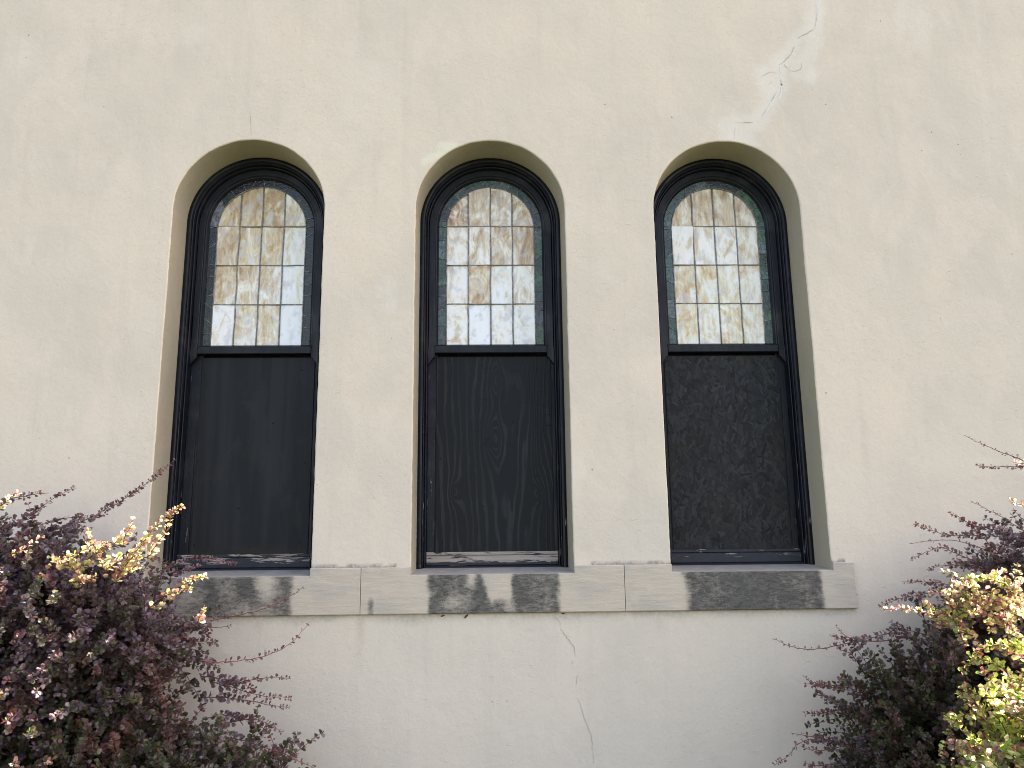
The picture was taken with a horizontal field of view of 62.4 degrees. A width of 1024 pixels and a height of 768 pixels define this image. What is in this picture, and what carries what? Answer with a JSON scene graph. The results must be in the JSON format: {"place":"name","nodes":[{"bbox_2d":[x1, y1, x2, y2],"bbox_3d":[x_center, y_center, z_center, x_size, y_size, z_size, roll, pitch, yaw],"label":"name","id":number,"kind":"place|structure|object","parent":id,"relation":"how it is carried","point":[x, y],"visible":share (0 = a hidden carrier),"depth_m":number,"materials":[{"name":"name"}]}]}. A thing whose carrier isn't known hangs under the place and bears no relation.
{"place":"outdoors","nodes":[
{"label":"outdoors","id":0,"kind":"place"},
{"label":"ground","id":1,"kind":"structure","parent":0,"visible":0},
{"bbox_2d":[0,458,324,767],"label":"barberry shrub","id":2,"kind":"object","parent":1,"relation":"on","point":[71,668],"visible":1,"depth_m":3.73,"materials":[{"name":"purple plant"}]},
{"bbox_2d":[0,0,1023,767],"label":"stucco building","id":3,"kind":"structure","parent":1,"relation":"on","point":[626,382],"depth_m":4.78,"materials":[{"name":"beige paint"}]},
{"bbox_2d":[129,158,360,616],"bbox_3d":[-1.409,-0.075,4.754,1.220,2.652,0.365,0,-12,-2],"label":"window","id":4,"kind":"structure","parent":3,"relation":"in","point":[243,439],"depth_m":4.84,"materials":[{"name":"black paint"}]},
{"bbox_2d":[360,158,625,614],"bbox_3d":[-0.115,-0.082,4.791,1.363,2.652,0.365,0,-12,-2],"label":"window","id":5,"kind":"structure","parent":3,"relation":"in","point":[492,534],"depth_m":4.86,"materials":[{"name":"black paint"}]},
{"bbox_2d":[624,159,857,610],"bbox_3d":[1.174,-0.089,4.827,1.210,2.652,0.365,0,-12,-2],"label":"window","id":6,"kind":"structure","parent":3,"relation":"in","point":[741,535],"depth_m":4.90,"materials":[{"name":"black paint"}]},
{"bbox_2d":[772,435,1023,767],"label":"barberry shrub","id":7,"kind":"object","parent":1,"relation":"on","point":[925,696],"visible":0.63,"depth_m":3.90,"materials":[{"name":"purple plant"}]},
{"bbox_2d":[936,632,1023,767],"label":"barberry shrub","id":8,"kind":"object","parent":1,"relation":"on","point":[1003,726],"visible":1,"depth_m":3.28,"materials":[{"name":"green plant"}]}
]}

